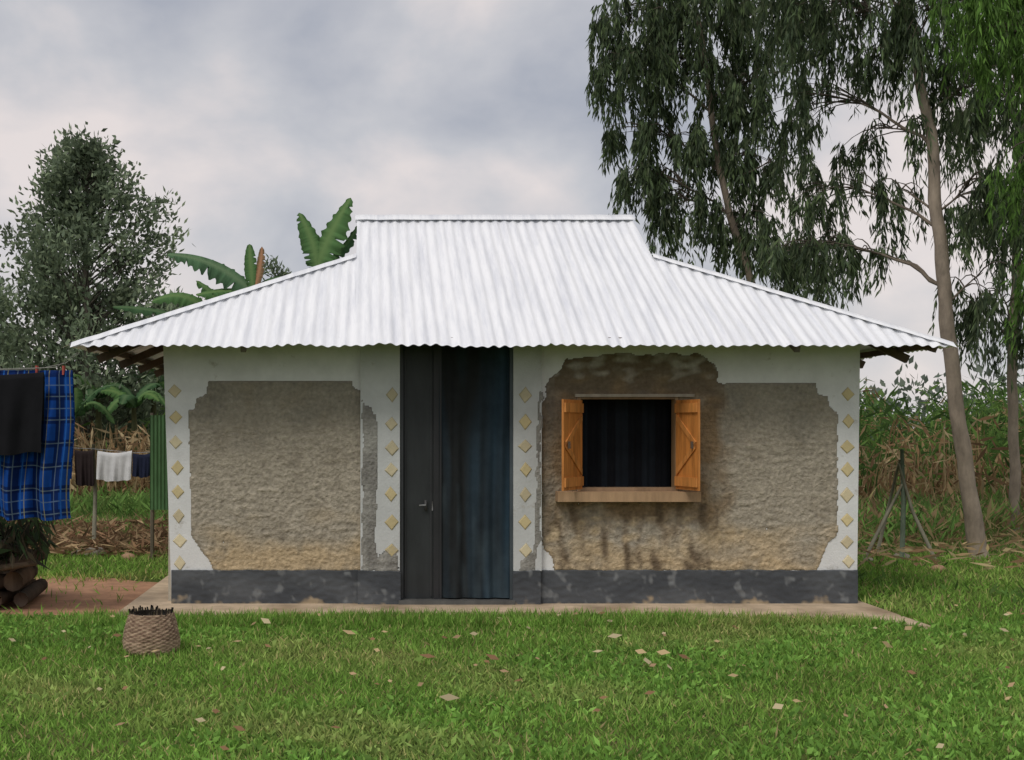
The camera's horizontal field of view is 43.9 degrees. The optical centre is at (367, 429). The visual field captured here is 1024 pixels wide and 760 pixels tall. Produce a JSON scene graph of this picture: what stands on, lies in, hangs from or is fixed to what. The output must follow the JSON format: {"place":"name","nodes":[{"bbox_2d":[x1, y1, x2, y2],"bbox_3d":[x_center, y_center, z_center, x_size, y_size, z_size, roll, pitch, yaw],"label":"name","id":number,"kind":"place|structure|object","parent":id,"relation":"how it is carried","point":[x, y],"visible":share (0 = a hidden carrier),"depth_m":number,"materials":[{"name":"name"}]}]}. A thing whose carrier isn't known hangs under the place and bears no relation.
{"place":"outdoors","nodes":[
{"label":"outdoors","id":0,"kind":"place"},
{"bbox_2d":[0,576,157,618],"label":"soil path","id":1,"kind":"structure","parent":0,"point":[108,601],"depth_m":11.64,"materials":[{"name":"brown soil"}]},
{"bbox_2d":[0,516,58,606],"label":"woodpile","id":2,"kind":"object","parent":1,"relation":"on","point":[20,585],"visible":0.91,"depth_m":10.84,"materials":[{"name":"brown plant"}]},
{"bbox_2d":[70,413,164,509],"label":"maize field","id":3,"kind":"structure","parent":0,"point":[143,483],"depth_m":25.13,"materials":[{"name":"beige plant"}]},
{"bbox_2d":[0,439,1023,759],"bbox_3d":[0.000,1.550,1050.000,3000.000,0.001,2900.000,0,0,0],"label":"ground","id":4,"kind":"structure","parent":0,"point":[28,737],"depth_m":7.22,"materials":[{"name":"green plant"}]},
{"bbox_2d":[0,276,42,368],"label":"grevillea tree","id":5,"kind":"object","parent":4,"relation":"on","point":[6,349],"visible":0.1,"depth_m":30.38,"materials":[{"name":"green plant"}]},
{"bbox_2d":[0,353,78,374],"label":"washing line","id":6,"kind":"object","parent":4,"relation":"on","point":[36,368],"visible":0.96,"depth_m":10.33,"materials":[{"name":"brown wood"}]},
{"bbox_2d":[0,372,44,454],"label":"black cloth","id":7,"kind":"object","parent":6,"relation":"hanging from","point":[22,397],"visible":1,"depth_m":10.20,"materials":[{"name":"black fabric"}]},
{"bbox_2d":[0,370,74,520],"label":"blue plaid cloth","id":8,"kind":"object","parent":6,"relation":"hanging from","point":[34,484],"visible":0.69,"depth_m":10.31,"materials":[{"name":"blue fabric"}]},
{"bbox_2d":[71,385,114,501],"bbox_3d":[-6.212,0.305,26.399,1.810,2.497,1.310,0,0,-28],"label":"banana plant","id":9,"kind":"object","parent":4,"relation":"on","point":[82,407],"visible":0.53,"depth_m":26.47,"materials":[{"name":"green plant"}]},
{"bbox_2d":[0,121,190,451],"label":"grevillea tree","id":10,"kind":"object","parent":4,"relation":"on","point":[81,175],"visible":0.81,"depth_m":29.23,"materials":[{"name":"green plant"}]},
{"bbox_2d":[73,374,132,497],"bbox_3d":[-5.998,0.157,28.051,1.559,2.792,1.268,0,0,0],"label":"banana plant","id":11,"kind":"object","parent":4,"relation":"on","point":[98,422],"visible":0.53,"depth_m":27.94,"materials":[{"name":"green plant"}]},
{"bbox_2d":[77,444,147,538],"bbox_3d":[-4.299,0.823,16.268,5.396,1.455,0.553,0,0,11],"label":"clothes line","id":12,"kind":"object","parent":4,"relation":"on","point":[94,523],"visible":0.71,"depth_m":16.32,"materials":[{"name":"cloth"},{"name":"wood"}]},
{"bbox_2d":[75,450,93,485],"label":"dark trousers","id":13,"kind":"object","parent":12,"relation":"hanging from","point":[84,470],"visible":1,"depth_m":16.28,"materials":[{"name":"fabric"}]},
{"bbox_2d":[96,451,131,481],"bbox_3d":[-3.282,0.473,16.287,0.454,0.402,0.110,0,0,0],"label":"white cloth","id":14,"kind":"object","parent":12,"relation":"hanging from","point":[114,466],"visible":1,"depth_m":16.28,"materials":[{"name":"white fabric"}]},
{"bbox_2d":[132,453,149,477],"bbox_3d":[-2.924,0.465,16.291,0.247,0.325,0.096,0,0,0],"label":"navy cloth","id":15,"kind":"object","parent":12,"relation":"hanging from","point":[141,466],"visible":0.94,"depth_m":16.28,"materials":[{"name":"blue fabric"}]},
{"bbox_2d":[80,387,164,489],"bbox_3d":[-6.147,-0.100,36.095,17.428,3.914,13.526,0,0,0],"label":"hedge","id":16,"kind":"object","parent":4,"relation":"on","point":[163,408],"depth_m":32.63,"materials":[{"name":"green plant"}]},
{"bbox_2d":[101,383,164,486],"bbox_3d":[-5.022,0.266,27.082,1.291,2.574,1.449,0,0,-25],"label":"banana plant","id":17,"kind":"object","parent":4,"relation":"on","point":[121,397],"visible":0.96,"depth_m":26.95,"materials":[{"name":"green plant"}]},
{"bbox_2d":[117,365,164,414],"bbox_3d":[-5.225,-0.013,30.004,1.434,3.132,1.322,0,0,11],"label":"banana plant","id":18,"kind":"object","parent":4,"relation":"on","point":[154,408],"visible":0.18,"depth_m":29.82,"materials":[{"name":"green plant"}]},
{"bbox_2d":[122,605,180,655],"bbox_3d":[-1.498,1.387,8.701,0.406,0.315,0.398,0,0,0],"label":"woven basket","id":19,"kind":"object","parent":4,"relation":"on","point":[150,629],"visible":1,"depth_m":8.55,"materials":[{"name":"brown wicker"}]},
{"bbox_2d":[150,413,167,559],"bbox_3d":[-2.282,0.675,14.934,0.604,1.750,0.083,0,0,0],"label":"green sheet screen","id":20,"kind":"object","parent":4,"relation":"on","point":[158,479],"visible":0.36,"depth_m":14.90,"materials":[{"name":"metal"}]},
{"bbox_2d":[124,286,202,449],"bbox_3d":[-5.239,-1.303,35.785,3.596,5.710,3.452,0,0,-14],"label":"shade tree","id":21,"kind":"object","parent":4,"relation":"on","point":[163,391],"visible":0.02,"depth_m":35.41,"materials":[{"name":"green plant"}]},
{"bbox_2d":[113,281,216,315],"bbox_3d":[-2.815,-0.292,17.867,1.710,3.689,0.634,0,0,-28],"label":"banana plant","id":22,"kind":"object","parent":4,"relation":"on","point":[183,299],"visible":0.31,"depth_m":17.90,"materials":[{"name":"green plant"}]},
{"bbox_2d":[167,244,281,297],"bbox_3d":[-1.818,-0.508,17.401,1.895,4.120,0.670,0,0,-12],"label":"banana plant","id":23,"kind":"object","parent":4,"relation":"on","point":[226,276],"visible":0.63,"depth_m":17.34,"materials":[{"name":"green plant"}]},
{"bbox_2d":[262,253,291,279],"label":"shade tree","id":24,"kind":"object","parent":4,"relation":"on","point":[277,267],"visible":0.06,"depth_m":44.84,"materials":[{"name":"green plant"}]},
{"bbox_2d":[297,198,356,267],"bbox_3d":[-0.476,-0.786,17.044,1.962,4.676,0.710,0,0,-43],"label":"banana plant","id":25,"kind":"object","parent":4,"relation":"on","point":[318,249],"visible":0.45,"depth_m":16.99,"materials":[{"name":"green plant"}]},
{"bbox_2d":[54,547,946,572],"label":"stones","id":26,"kind":"object","parent":4,"relation":"on","point":[125,555],"visible":0.34,"depth_m":14.89,"materials":[{"name":"stone"}]},
{"bbox_2d":[3,481,1023,602],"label":"weeds","id":27,"kind":"object","parent":4,"relation":"on","point":[946,515],"visible":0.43,"depth_m":17.31,"materials":[{"name":"green plant"}]},
{"bbox_2d":[3,510,1023,572],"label":"dry litter","id":28,"kind":"object","parent":4,"relation":"on","point":[72,541],"visible":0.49,"depth_m":15.54,"materials":[{"name":"brown plant"}]},
{"bbox_2d":[9,600,1023,750],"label":"fallen leaves","id":29,"kind":"object","parent":4,"relation":"on","point":[448,697],"visible":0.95,"depth_m":8.04,"materials":[{"name":"beige plant"}]},
{"bbox_2d":[116,576,929,628],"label":"floor slab","id":30,"kind":"structure","parent":4,"relation":"on","point":[155,595],"depth_m":10.73,"materials":[{"name":"concrete"}]},
{"bbox_2d":[171,569,357,603],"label":"wall base band","id":31,"kind":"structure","parent":30,"relation":"on","point":[318,586],"depth_m":10.97,"materials":[{"name":"grey paint"}]},
{"bbox_2d":[358,570,400,603],"bbox_3d":[0.100,1.372,10.959,0.371,0.297,0.083,0,0,0],"label":"plinth jamb","id":32,"kind":"object","parent":30,"relation":"on","point":[379,587],"visible":1,"depth_m":10.92,"materials":[{"name":"grey paint"}]},
{"bbox_2d":[163,343,859,600],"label":"walls","id":33,"kind":"structure","parent":30,"relation":"on","point":[833,373],"depth_m":11.00,"materials":[{"name":"paint"}]},
{"bbox_2d":[188,381,359,570],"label":"exposed wall patch","id":34,"kind":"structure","parent":33,"relation":"attached to","point":[275,475],"depth_m":10.99,"materials":[{"name":"paint"}]},
{"bbox_2d":[361,400,377,570],"bbox_3d":[0.015,0.446,10.938,0.151,1.571,0.008,0,0,0],"label":"worn pilaster render","id":35,"kind":"object","parent":33,"relation":"attached to","point":[369,476],"visible":1,"depth_m":10.94,"materials":[{"name":"paint"}]},
{"bbox_2d":[366,551,400,571],"bbox_3d":[0.131,1.153,10.936,0.314,0.214,0.008,0,0,0],"label":"worn pilaster render","id":36,"kind":"object","parent":33,"relation":"attached to","point":[385,561],"visible":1,"depth_m":10.93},
{"bbox_2d":[360,343,541,570],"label":"door pilasters","id":37,"kind":"object","parent":33,"relation":"attached to","point":[379,371],"depth_m":10.94,"materials":[{"name":"white paint"}]},
{"bbox_2d":[399,344,514,604],"bbox_3d":[0.774,0.370,11.000,1.011,2.300,0.200,0,0,0],"label":"door","id":38,"kind":"structure","parent":33,"relation":"attached to","point":[420,526],"depth_m":11.02,"materials":[{"name":"metal"}]},
{"bbox_2d":[419,500,432,510],"bbox_3d":[0.509,0.662,10.984,0.123,0.090,0.050,0,0,0],"label":"door handle","id":39,"kind":"object","parent":38,"relation":"attached to","point":[425,504],"visible":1,"depth_m":11.00,"materials":[{"name":"silver metal"}]},
{"bbox_2d":[439,346,509,597],"bbox_3d":[0.934,0.370,10.987,0.623,2.200,0.047,0,0,0],"label":"door curtain","id":40,"kind":"object","parent":38,"relation":"hanging from","point":[475,488],"depth_m":10.98,"materials":[{"name":"blue fabric"}]},
{"bbox_2d":[168,384,854,569],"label":"diamond ornaments","id":41,"kind":"object","parent":33,"relation":"attached to","point":[525,446],"visible":1,"depth_m":10.99,"materials":[{"name":"paint"}]},
{"bbox_2d":[86,328,937,376],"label":"roof timbers","id":42,"kind":"object","parent":33,"relation":"on","point":[898,353],"visible":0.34,"depth_m":11.20,"materials":[{"name":"brown wood"}]},
{"bbox_2d":[70,219,953,369],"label":"roof sheets","id":43,"kind":"object","parent":42,"relation":"on","point":[497,283],"visible":0.71,"depth_m":11.24,"materials":[{"name":"silver metal"}]},
{"bbox_2d":[62,214,961,347],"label":"ridge and hip caps","id":44,"kind":"structure","parent":42,"relation":"on","point":[419,217],"depth_m":11.75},
{"bbox_2d":[519,391,543,570],"bbox_3d":[1.419,0.458,10.938,0.239,1.597,0.008,0,0,0],"label":"worn pilaster render","id":45,"kind":"object","parent":33,"relation":"attached to","point":[527,563],"visible":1,"depth_m":10.94,"materials":[{"name":"paint"}]},
{"bbox_2d":[555,394,700,501],"bbox_3d":[2.257,0.156,10.980,1.234,0.934,0.280,0,0,0],"label":"window frame","id":46,"kind":"object","parent":33,"relation":"attached to","point":[672,493],"visible":0.93,"depth_m":10.91,"materials":[{"name":"brown wood"}]},
{"bbox_2d":[562,399,583,490],"bbox_3d":[1.770,0.130,10.776,0.054,0.774,0.437,0,0,30],"label":"window shutter","id":47,"kind":"object","parent":46,"relation":"attached to","point":[572,469],"depth_m":10.75,"materials":[{"name":"brown wood"}]},
{"bbox_2d":[581,399,669,486],"bbox_3d":[2.274,0.120,11.249,0.857,0.874,0.026,0,0,0],"label":"window curtain","id":48,"kind":"object","parent":46,"relation":"hanging from","point":[625,442],"depth_m":11.25,"materials":[{"name":"fabric"}]},
{"bbox_2d":[674,399,699,490],"bbox_3d":[2.730,0.130,10.783,0.052,0.774,0.389,0,0,-15],"label":"window shutter","id":49,"kind":"object","parent":46,"relation":"attached to","point":[687,476],"depth_m":10.76,"materials":[{"name":"brown wood"}]},
{"bbox_2d":[542,353,837,570],"bbox_3d":[2.794,0.286,10.992,2.651,1.920,0.020,0,0,0],"label":"roughcast panel window side","id":50,"kind":"structure","parent":33,"relation":"attached to","point":[768,456],"depth_m":10.99,"materials":[{"name":"paint"}]},
{"bbox_2d":[512,570,540,603],"bbox_3d":[1.383,1.371,10.959,0.240,0.298,0.083,0,0,0],"label":"plinth jamb","id":51,"kind":"object","parent":30,"relation":"on","point":[526,587],"visible":1,"depth_m":10.92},
{"bbox_2d":[445,345,670,486],"bbox_3d":[1.260,0.325,12.330,5.697,2.370,2.340,0,0,0],"label":"interior partition","id":52,"kind":"object","parent":30,"relation":"on","point":[670,437],"depth_m":13.40,"materials":[{"name":"concrete"}]},
{"bbox_2d":[541,569,857,603],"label":"wall base band","id":53,"kind":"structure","parent":30,"relation":"on","point":[748,586],"depth_m":10.97,"materials":[{"name":"grey paint"}]},
{"bbox_2d":[45,344,1023,440],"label":"distant trees","id":54,"kind":"object","parent":4,"relation":"on","point":[978,368],"visible":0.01,"depth_m":84.13,"materials":[{"name":"green plant"}]},
{"bbox_2d":[584,0,832,308],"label":"eucalyptus tree","id":55,"kind":"object","parent":4,"relation":"on","point":[662,27],"visible":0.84,"depth_m":19.77,"materials":[{"name":"green plant"}]},
{"bbox_2d":[715,0,1023,558],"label":"eucalyptus tree","id":56,"kind":"object","parent":4,"relation":"on","point":[899,40],"visible":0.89,"depth_m":15.60,"materials":[{"name":"green plant"}]},
{"bbox_2d":[863,449,936,560],"bbox_3d":[6.200,0.895,14.950,0.855,1.331,0.742,0,0,0],"label":"stick trestle","id":57,"kind":"object","parent":4,"relation":"on","point":[900,468],"visible":0.78,"depth_m":14.78,"materials":[{"name":"grey wood"}]},
{"bbox_2d":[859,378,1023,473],"bbox_3d":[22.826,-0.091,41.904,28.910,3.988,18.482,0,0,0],"label":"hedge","id":58,"kind":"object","parent":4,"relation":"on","point":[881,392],"visible":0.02,"depth_m":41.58,"materials":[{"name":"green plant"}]},
{"bbox_2d":[920,0,1023,372],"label":"eucalyptus tree","id":59,"kind":"object","parent":4,"relation":"on","point":[980,34],"visible":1,"depth_m":12.49,"materials":[{"name":"green plant"}]},
{"bbox_2d":[938,7,1023,535],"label":"eucalyptus tree","id":60,"kind":"object","parent":4,"relation":"on","point":[966,316],"visible":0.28,"depth_m":17.97,"materials":[{"name":"green plant"}]},
{"bbox_2d":[0,0,1023,428],"label":"sky","id":61,"kind":"structure","parent":0,"point":[259,114],"materials":[{"name":"grey"}]},
{"bbox_2d":[858,372,1023,512],"bbox_3d":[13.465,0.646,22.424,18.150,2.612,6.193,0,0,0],"label":"maize field","id":62,"kind":"structure","parent":0,"point":[944,472],"depth_m":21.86,"materials":[{"name":"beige plant"}]}
]}

